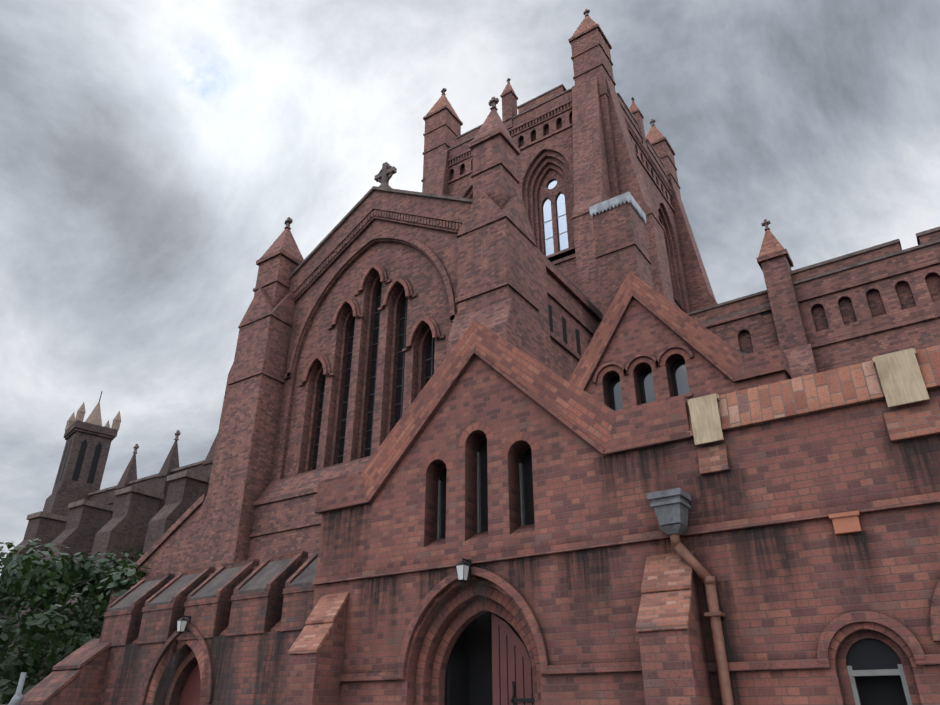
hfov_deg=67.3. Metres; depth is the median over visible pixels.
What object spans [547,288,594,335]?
transept ledge
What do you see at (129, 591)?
pier kerb wall
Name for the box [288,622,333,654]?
buttress
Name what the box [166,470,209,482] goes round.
nave buttress cap
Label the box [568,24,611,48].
turret cornice
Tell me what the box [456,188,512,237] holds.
turret gablet
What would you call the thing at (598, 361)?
coping drip
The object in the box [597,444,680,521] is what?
stain kneeler
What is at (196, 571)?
pier ridge wall
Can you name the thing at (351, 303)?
transept lancet ring
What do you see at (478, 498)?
porch lancet frame
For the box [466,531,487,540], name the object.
porch lancet sill
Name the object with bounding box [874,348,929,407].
plywood board
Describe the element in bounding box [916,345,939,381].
parapet coping
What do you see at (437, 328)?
transept lancet hood
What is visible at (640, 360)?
wing light ring
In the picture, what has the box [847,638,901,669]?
glass top window
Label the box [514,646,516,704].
leaf rboard door
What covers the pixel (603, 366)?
wing light hood
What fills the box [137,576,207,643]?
buttress
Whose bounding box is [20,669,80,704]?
wall buttress cap
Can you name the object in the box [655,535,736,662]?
hopper stain
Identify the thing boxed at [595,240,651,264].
stair turret band
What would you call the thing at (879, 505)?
vestry string course
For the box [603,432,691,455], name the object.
porch coping drip
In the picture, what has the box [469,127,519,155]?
transept turret cornice
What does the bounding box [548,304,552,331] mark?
transept slit
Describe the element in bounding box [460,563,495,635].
stain lancet
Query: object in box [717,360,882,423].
parapet coping
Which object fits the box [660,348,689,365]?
wing light ring
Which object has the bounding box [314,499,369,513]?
porch coping drip
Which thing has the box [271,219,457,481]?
transept gable
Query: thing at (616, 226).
stair turret
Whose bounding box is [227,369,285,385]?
transept turret band
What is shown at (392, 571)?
porch string
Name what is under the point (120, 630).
buttress
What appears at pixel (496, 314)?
turret pier weathering
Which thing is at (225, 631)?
wall gap sill
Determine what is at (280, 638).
low stain wall
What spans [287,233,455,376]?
transept arch label
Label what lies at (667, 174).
tower turret
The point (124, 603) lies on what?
pier slate wall
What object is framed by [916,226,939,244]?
choir merlon cap
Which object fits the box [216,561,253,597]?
pier kerb wall
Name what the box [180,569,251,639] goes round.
buttress
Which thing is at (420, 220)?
transept dentil course
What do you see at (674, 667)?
buttress
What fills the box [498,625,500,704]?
leaf rboard door
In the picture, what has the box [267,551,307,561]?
pier ridge wall
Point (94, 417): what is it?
tower spire
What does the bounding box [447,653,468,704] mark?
open door leaf
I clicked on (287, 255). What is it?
transept turret cornice
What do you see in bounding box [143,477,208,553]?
nave buttress
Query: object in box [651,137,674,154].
turret cornice
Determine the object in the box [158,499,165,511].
nave flying buttress
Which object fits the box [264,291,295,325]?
transept turret gablet
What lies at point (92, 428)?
tower cornice
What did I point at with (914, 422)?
stone block
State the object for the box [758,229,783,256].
choir turret cap
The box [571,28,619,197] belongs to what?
turret shaft
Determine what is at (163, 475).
nave pinnacle band
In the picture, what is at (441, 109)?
turret cornice
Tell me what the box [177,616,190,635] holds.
side door lamp
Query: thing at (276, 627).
wall gap sill
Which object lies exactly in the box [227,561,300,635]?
pier wall
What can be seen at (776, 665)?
string course
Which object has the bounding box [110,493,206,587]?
lean to coping
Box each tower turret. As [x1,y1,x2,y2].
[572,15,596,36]
[659,154,676,170]
[666,172,680,188]
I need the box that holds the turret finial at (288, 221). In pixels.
[284,217,292,229]
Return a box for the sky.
[0,0,939,575]
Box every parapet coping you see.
[687,403,692,430]
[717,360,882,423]
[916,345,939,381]
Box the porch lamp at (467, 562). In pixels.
[455,558,470,585]
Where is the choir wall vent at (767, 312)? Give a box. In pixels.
[760,310,771,315]
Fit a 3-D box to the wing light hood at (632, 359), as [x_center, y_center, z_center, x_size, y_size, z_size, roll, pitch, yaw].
[3.539,0.205,14.631,0.779,0.395,0.060,-17,-32,30]
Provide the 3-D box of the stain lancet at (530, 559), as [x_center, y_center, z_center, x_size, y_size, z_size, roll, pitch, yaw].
[0.661,2.993,8.602,0.600,0.950,0.001,-17,-32,30]
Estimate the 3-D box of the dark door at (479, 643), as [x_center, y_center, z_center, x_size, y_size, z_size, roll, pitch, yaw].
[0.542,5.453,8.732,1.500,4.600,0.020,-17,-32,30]
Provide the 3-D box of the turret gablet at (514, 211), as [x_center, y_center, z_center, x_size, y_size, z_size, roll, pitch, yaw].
[1.219,-3.707,18.874,0.340,1.300,1.560,-17,-32,30]
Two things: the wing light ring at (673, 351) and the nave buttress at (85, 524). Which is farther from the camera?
the nave buttress at (85, 524)
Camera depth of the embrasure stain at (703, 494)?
7.53 m
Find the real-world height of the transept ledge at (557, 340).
0.120 m
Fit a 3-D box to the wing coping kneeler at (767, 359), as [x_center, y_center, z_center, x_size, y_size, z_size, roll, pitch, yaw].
[5.551,0.310,13.423,0.887,0.450,0.670,-17,-32,30]
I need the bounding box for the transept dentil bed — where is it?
[294,216,458,302]
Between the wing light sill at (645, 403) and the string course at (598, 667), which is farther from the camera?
the wing light sill at (645, 403)
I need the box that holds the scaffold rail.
[8,672,26,704]
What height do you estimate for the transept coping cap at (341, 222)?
2.890 m
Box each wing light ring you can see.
[597,366,623,382]
[628,357,655,374]
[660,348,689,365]
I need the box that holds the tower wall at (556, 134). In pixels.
[423,75,610,311]
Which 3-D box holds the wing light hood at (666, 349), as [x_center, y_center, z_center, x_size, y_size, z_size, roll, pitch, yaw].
[4.114,0.025,14.284,0.779,0.395,0.060,-17,-32,30]
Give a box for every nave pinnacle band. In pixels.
[115,485,128,489]
[156,473,171,477]
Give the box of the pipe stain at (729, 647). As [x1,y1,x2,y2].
[700,581,749,704]
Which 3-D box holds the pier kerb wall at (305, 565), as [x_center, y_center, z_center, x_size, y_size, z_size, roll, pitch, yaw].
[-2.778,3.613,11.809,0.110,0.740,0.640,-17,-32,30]
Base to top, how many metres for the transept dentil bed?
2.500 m
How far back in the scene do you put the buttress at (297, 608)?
11.09 m
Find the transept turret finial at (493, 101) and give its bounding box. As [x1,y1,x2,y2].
[488,97,498,110]
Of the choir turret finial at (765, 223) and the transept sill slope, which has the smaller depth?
the transept sill slope
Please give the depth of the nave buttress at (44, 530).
35.92 m
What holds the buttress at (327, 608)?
attached to the buttress at (312, 678)
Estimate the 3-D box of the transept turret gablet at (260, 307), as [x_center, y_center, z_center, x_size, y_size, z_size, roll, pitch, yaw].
[-6.845,-1.520,23.093,1.560,1.300,0.340,-17,-32,30]
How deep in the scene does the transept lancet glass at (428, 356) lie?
19.61 m
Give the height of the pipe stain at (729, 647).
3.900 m
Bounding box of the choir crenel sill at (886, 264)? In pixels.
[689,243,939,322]
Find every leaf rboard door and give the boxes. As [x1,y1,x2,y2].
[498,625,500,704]
[506,635,508,704]
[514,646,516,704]
[522,657,524,704]
[531,668,532,704]
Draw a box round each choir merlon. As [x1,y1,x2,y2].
[791,243,900,281]
[919,231,939,244]
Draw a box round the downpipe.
[670,534,733,704]
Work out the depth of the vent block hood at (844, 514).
6.92 m
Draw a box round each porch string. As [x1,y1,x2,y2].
[312,557,467,584]
[468,525,701,564]
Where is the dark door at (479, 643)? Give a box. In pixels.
[466,612,521,704]
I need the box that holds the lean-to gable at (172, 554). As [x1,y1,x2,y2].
[108,505,201,605]
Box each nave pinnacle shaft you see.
[155,476,168,498]
[203,463,212,476]
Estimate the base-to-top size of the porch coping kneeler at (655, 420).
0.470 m
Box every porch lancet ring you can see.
[419,451,452,474]
[458,422,493,446]
[500,432,538,457]
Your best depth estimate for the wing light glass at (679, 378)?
14.35 m
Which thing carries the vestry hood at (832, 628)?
attached to the vestry wall at (835, 457)
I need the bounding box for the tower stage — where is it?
[43,490,89,516]
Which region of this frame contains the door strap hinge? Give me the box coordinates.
[511,681,534,704]
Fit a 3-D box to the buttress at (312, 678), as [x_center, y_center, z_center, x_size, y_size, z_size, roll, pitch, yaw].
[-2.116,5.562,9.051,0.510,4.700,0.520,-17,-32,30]
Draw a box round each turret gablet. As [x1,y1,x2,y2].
[238,287,272,327]
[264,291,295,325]
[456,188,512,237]
[496,193,535,245]
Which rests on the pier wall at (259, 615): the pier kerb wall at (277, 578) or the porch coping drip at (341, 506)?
the pier kerb wall at (277, 578)
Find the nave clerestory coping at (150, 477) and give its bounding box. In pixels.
[88,460,204,495]
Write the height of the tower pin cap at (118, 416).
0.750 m
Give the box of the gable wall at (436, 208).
[288,190,471,292]
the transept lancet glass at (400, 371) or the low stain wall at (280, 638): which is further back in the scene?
the transept lancet glass at (400, 371)
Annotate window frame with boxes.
[847,666,860,704]
[897,664,912,704]
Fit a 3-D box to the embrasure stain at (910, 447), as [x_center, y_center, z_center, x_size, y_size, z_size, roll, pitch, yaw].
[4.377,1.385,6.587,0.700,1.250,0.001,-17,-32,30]
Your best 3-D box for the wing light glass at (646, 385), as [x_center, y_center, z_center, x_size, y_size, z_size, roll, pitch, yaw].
[3.722,0.748,14.652,0.420,0.950,0.010,-17,-32,30]
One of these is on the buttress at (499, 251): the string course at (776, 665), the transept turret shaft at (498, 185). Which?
the transept turret shaft at (498, 185)
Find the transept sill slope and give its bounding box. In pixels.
[257,457,370,499]
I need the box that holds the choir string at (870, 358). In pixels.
[817,341,939,372]
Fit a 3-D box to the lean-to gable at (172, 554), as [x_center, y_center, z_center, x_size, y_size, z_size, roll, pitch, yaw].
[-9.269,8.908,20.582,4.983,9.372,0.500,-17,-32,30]
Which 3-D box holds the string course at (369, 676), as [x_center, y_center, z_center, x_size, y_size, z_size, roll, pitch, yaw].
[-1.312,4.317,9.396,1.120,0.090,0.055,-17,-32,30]
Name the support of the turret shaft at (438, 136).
on the tower face
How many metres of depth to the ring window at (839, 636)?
6.54 m
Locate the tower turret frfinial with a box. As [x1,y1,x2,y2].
[583,9,589,16]
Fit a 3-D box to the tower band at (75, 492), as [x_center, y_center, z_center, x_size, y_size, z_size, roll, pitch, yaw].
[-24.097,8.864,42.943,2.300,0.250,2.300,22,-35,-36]
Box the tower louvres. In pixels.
[56,439,101,483]
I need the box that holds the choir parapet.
[700,303,770,324]
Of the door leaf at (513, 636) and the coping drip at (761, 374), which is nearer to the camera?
the door leaf at (513, 636)
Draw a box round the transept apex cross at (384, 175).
[374,162,396,188]
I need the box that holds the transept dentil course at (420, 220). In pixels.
[293,209,461,298]
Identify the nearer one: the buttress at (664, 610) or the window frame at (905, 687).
the window frame at (905, 687)
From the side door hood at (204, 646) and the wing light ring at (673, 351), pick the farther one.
the wing light ring at (673, 351)
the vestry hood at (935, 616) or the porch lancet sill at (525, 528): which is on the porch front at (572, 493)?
the porch lancet sill at (525, 528)
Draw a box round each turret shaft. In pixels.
[254,255,297,307]
[422,109,460,191]
[473,135,517,209]
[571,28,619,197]
[653,140,680,196]
[761,255,807,349]
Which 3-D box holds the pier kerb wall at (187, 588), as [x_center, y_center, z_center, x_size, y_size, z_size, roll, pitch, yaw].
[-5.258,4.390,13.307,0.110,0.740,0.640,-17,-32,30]
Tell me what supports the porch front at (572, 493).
on the ground
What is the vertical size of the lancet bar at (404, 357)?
5.200 m
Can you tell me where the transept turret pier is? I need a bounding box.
[447,323,514,354]
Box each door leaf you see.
[179,664,200,704]
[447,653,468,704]
[491,613,534,704]
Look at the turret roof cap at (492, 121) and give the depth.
20.46 m
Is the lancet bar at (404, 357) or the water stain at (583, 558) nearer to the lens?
the water stain at (583, 558)
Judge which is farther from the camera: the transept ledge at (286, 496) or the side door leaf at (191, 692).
the transept ledge at (286, 496)
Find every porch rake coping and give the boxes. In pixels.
[361,321,473,497]
[474,319,615,449]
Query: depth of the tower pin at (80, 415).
43.66 m
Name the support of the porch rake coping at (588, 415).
attached to the porch front at (572, 493)
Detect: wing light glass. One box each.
[608,376,622,410]
[639,368,655,403]
[671,359,689,395]
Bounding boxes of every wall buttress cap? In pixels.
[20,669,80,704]
[52,638,110,669]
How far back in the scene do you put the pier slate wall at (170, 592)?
13.44 m
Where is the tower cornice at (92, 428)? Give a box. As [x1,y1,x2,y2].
[63,420,117,437]
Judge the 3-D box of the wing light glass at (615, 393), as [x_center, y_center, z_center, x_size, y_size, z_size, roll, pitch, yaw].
[3.147,0.929,15.000,0.420,0.950,0.010,-17,-32,30]
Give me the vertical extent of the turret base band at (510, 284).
0.120 m
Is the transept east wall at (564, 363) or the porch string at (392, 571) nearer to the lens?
the porch string at (392, 571)
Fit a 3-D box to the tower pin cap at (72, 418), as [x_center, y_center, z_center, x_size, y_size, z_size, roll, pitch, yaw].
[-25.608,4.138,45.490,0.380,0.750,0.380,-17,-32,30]
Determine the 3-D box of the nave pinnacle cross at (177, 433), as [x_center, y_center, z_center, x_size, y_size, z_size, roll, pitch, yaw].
[-16.487,4.662,39.764,0.380,0.560,0.220,-17,-32,30]
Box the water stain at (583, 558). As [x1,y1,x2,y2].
[555,547,619,648]
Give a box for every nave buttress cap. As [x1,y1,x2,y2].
[26,511,67,521]
[68,499,113,511]
[114,486,163,499]
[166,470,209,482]
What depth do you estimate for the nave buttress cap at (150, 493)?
32.42 m
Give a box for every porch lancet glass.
[440,468,446,538]
[478,438,487,531]
[521,448,534,524]
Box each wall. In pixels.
[43,647,110,704]
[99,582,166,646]
[99,630,301,704]
[104,609,133,616]
[106,579,144,611]
[109,579,160,611]
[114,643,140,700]
[130,575,168,608]
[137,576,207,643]
[142,573,174,581]
[142,603,174,611]
[145,573,182,606]
[147,573,199,606]
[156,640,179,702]
[171,568,209,602]
[180,566,215,575]
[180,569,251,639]
[184,597,220,606]
[187,566,224,600]
[190,566,243,600]
[204,635,231,701]
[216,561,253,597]
[221,559,259,568]
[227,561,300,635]
[231,591,270,600]
[233,558,270,594]
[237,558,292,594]
[253,630,286,703]
[265,553,302,590]
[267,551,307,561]
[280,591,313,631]
[282,585,314,593]
[285,551,317,587]
[289,557,317,587]
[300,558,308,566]
[546,271,599,380]
[689,388,939,704]
[706,256,939,368]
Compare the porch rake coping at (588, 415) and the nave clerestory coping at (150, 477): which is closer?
the porch rake coping at (588, 415)
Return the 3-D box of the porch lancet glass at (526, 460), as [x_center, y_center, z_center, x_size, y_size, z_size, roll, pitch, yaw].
[0.857,1.869,9.509,0.370,1.240,0.010,-17,-32,30]
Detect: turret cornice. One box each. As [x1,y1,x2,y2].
[256,249,301,265]
[423,105,462,125]
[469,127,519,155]
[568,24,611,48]
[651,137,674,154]
[756,249,793,271]
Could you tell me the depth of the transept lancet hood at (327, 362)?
21.35 m
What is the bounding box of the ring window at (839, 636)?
[823,622,925,669]
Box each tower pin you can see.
[65,421,73,430]
[75,411,84,421]
[111,420,120,429]
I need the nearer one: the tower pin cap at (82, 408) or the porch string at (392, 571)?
the porch string at (392, 571)
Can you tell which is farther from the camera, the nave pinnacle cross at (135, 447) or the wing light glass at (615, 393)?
the nave pinnacle cross at (135, 447)
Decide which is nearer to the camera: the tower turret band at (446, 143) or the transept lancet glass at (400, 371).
the transept lancet glass at (400, 371)
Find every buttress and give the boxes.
[0,505,111,690]
[0,517,66,652]
[48,492,159,667]
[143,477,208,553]
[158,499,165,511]
[188,362,233,569]
[285,600,347,704]
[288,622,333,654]
[305,592,348,624]
[636,588,692,631]
[638,571,713,704]
[641,550,694,592]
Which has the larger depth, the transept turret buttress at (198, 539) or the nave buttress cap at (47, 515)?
the nave buttress cap at (47, 515)
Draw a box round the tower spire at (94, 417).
[85,402,101,425]
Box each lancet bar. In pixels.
[370,282,382,455]
[400,297,407,417]
[431,338,433,376]
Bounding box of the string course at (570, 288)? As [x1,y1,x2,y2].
[545,258,602,322]
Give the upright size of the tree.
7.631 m
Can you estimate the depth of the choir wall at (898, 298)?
19.30 m
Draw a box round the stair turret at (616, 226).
[593,201,653,317]
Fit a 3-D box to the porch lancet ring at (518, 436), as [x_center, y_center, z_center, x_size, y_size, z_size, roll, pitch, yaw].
[0.676,1.232,9.541,0.610,0.301,0.053,-17,-32,30]
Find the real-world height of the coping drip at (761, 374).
0.053 m
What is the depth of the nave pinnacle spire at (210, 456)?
36.71 m
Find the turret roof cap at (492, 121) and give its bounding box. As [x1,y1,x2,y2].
[472,108,513,141]
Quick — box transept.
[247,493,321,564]
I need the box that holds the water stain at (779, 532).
[729,523,812,620]
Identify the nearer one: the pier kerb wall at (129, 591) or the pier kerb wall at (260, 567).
the pier kerb wall at (260, 567)
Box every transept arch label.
[283,372,291,379]
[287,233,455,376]
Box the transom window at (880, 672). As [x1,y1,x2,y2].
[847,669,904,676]
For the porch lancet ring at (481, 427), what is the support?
attached to the porch front at (572, 493)
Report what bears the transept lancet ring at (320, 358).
attached to the transept lancet hood at (327, 362)
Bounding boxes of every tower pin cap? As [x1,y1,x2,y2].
[67,412,74,421]
[77,402,85,412]
[113,411,120,420]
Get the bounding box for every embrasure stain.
[693,470,769,591]
[889,434,939,565]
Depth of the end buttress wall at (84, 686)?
12.95 m
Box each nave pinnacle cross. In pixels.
[133,444,138,453]
[174,430,180,440]
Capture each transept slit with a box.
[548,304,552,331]
[562,316,567,343]
[575,328,580,354]
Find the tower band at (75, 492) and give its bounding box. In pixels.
[50,489,87,495]
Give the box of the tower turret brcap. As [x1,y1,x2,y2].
[646,125,663,142]
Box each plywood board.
[688,394,723,444]
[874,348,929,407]
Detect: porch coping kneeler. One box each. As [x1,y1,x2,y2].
[316,471,366,508]
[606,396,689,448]
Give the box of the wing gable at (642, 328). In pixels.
[585,298,788,408]
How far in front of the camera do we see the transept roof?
21.92 m
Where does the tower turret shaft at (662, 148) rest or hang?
attached to the tower face at (680, 279)
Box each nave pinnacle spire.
[116,453,136,486]
[158,440,178,474]
[204,433,217,461]
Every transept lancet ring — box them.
[303,355,326,381]
[332,298,356,324]
[359,264,383,290]
[382,278,409,305]
[407,317,436,346]
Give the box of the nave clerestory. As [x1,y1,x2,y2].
[89,464,203,505]
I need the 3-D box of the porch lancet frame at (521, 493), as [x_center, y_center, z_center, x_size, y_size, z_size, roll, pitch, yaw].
[0.703,1.961,9.546,0.029,0.950,0.040,-17,-32,30]
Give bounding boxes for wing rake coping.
[569,271,631,388]
[630,272,741,377]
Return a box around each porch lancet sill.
[425,538,445,546]
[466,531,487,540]
[511,524,534,533]
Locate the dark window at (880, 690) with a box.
[855,675,907,704]
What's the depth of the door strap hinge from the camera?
8.63 m
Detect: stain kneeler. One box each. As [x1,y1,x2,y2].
[320,505,368,568]
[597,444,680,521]
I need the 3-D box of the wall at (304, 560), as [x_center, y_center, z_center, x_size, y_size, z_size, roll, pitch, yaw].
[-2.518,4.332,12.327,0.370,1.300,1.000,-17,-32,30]
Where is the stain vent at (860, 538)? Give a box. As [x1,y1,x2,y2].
[831,530,887,600]
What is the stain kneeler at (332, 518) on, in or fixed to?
attached to the porch front at (572, 493)
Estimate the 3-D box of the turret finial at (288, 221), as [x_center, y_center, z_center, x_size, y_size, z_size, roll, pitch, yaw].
[-6.502,-4.620,25.268,0.319,0.470,0.185,-17,-32,30]
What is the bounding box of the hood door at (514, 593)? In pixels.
[397,567,549,678]
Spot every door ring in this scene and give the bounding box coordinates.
[146,636,206,702]
[165,651,195,704]
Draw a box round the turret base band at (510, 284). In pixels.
[455,280,539,310]
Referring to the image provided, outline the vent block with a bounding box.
[832,515,861,534]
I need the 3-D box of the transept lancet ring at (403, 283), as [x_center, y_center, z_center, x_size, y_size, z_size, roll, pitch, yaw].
[-2.161,-1.842,20.735,0.980,0.752,0.054,-17,-32,30]
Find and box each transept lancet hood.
[302,352,330,381]
[331,296,360,325]
[358,262,387,292]
[381,276,412,307]
[406,315,440,348]
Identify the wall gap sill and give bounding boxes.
[219,627,227,635]
[270,620,280,631]
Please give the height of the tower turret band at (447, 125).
0.100 m
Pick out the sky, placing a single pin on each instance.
(152, 152)
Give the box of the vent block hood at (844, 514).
[828,510,859,519]
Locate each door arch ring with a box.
[400,575,549,680]
[416,586,539,683]
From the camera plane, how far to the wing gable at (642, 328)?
14.57 m
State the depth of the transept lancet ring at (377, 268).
21.71 m
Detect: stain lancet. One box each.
[428,568,447,611]
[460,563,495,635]
[506,557,540,607]
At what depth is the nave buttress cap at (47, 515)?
36.34 m
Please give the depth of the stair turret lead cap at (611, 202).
22.65 m
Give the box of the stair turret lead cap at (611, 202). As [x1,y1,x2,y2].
[589,192,645,222]
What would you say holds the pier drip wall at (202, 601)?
attached to the buttress at (211, 620)
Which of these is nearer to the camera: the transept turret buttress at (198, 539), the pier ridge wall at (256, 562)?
the pier ridge wall at (256, 562)
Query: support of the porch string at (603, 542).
attached to the porch front at (572, 493)
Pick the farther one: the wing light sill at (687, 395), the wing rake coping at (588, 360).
the wing rake coping at (588, 360)
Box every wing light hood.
[593,361,627,382]
[624,353,659,375]
[655,344,693,366]
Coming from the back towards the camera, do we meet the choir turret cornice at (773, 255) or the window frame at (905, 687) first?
the choir turret cornice at (773, 255)
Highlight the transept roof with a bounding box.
[545,257,601,312]
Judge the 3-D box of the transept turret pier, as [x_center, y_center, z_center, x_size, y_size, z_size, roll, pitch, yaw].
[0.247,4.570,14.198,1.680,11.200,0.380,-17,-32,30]
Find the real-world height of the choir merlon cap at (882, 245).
0.100 m
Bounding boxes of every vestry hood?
[817,611,925,662]
[930,580,939,640]
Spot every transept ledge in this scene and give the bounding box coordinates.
[249,520,320,537]
[253,487,317,505]
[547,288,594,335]
[550,331,580,360]
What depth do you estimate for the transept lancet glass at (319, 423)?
21.22 m
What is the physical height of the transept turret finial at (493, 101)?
0.470 m
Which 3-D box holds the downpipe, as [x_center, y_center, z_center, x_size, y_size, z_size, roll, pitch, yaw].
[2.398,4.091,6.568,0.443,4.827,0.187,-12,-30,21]
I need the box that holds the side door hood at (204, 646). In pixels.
[139,623,213,703]
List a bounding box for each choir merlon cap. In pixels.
[790,239,901,274]
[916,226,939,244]
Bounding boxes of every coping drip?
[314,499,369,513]
[367,350,475,502]
[474,350,604,454]
[582,294,633,390]
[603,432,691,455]
[632,294,734,382]
[734,367,785,382]
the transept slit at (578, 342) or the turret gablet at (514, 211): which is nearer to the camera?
the turret gablet at (514, 211)
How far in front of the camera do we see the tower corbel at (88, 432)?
43.96 m
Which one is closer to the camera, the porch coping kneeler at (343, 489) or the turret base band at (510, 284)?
the porch coping kneeler at (343, 489)
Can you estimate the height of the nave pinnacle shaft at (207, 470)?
2.019 m
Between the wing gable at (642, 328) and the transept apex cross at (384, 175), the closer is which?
the wing gable at (642, 328)
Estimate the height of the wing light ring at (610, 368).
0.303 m
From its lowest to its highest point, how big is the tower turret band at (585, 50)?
0.100 m
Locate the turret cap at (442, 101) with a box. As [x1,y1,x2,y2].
[426,94,458,117]
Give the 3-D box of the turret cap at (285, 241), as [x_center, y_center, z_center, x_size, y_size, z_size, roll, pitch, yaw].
[-6.502,-3.812,24.849,1.160,1.610,1.160,-17,-32,30]
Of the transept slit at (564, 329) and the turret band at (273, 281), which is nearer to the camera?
the transept slit at (564, 329)
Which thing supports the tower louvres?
attached to the tower belfry
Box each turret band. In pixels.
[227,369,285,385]
[253,278,289,291]
[422,141,450,154]
[423,122,457,136]
[470,160,519,183]
[571,42,612,65]
[573,62,615,84]
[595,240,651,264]
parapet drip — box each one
[721,391,885,431]
[924,379,939,389]
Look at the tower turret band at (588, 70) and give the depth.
31.73 m
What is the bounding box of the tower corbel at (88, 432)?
[65,428,114,439]
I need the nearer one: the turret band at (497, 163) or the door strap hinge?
the door strap hinge
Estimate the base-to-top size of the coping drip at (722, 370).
2.559 m
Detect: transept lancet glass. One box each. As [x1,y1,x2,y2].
[312,375,325,469]
[338,317,354,463]
[365,282,381,456]
[395,297,405,424]
[425,336,434,384]
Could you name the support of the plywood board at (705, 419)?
attached to the parapet coping at (855, 380)
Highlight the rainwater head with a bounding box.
[647,488,691,535]
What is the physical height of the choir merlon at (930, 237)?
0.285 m
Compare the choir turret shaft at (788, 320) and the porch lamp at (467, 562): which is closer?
the porch lamp at (467, 562)
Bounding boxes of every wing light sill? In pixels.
[634,401,657,406]
[667,393,692,399]
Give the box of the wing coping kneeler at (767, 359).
[736,345,792,378]
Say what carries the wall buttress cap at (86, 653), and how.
attached to the end buttress wall at (84, 686)
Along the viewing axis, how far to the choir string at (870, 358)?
18.81 m
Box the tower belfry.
[52,431,111,493]
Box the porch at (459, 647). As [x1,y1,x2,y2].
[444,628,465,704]
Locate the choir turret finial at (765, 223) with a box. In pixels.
[761,219,770,230]
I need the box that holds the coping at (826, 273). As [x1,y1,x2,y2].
[686,239,939,314]
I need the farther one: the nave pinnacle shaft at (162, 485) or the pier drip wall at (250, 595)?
the nave pinnacle shaft at (162, 485)
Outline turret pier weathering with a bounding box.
[447,298,512,341]
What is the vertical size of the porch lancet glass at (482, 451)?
1.540 m
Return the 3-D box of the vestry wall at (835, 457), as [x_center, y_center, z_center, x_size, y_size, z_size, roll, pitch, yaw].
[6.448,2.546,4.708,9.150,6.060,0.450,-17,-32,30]
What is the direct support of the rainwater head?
attached to the porch front at (572, 493)
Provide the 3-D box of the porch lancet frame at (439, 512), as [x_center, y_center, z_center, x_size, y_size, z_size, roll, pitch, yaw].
[-0.446,2.321,10.240,0.029,0.950,0.040,-17,-32,30]
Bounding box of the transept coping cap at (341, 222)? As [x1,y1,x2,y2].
[288,186,472,278]
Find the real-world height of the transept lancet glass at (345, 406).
5.400 m
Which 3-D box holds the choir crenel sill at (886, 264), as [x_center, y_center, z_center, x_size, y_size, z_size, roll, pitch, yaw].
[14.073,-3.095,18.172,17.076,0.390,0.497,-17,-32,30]
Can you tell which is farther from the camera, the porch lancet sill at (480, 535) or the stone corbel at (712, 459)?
the porch lancet sill at (480, 535)
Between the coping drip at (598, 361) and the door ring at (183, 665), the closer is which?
the door ring at (183, 665)
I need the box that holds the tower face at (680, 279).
[606,77,717,312]
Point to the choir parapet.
(736, 313)
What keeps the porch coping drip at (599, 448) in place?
attached to the porch front at (572, 493)
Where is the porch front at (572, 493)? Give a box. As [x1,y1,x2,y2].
[313,355,721,704]
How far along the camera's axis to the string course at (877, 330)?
18.90 m
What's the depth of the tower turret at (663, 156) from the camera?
38.45 m
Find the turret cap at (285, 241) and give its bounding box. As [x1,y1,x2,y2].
[261,228,303,260]
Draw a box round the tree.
[0,538,150,704]
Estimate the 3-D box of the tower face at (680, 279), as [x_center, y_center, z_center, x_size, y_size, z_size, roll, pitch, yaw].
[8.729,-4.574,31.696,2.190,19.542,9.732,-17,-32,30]
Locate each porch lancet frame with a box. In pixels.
[437,480,440,538]
[477,452,480,532]
[519,463,524,525]
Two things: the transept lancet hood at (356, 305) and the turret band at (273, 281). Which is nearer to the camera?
the transept lancet hood at (356, 305)
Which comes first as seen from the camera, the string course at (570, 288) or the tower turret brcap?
the string course at (570, 288)
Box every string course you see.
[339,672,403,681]
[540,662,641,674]
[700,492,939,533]
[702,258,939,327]
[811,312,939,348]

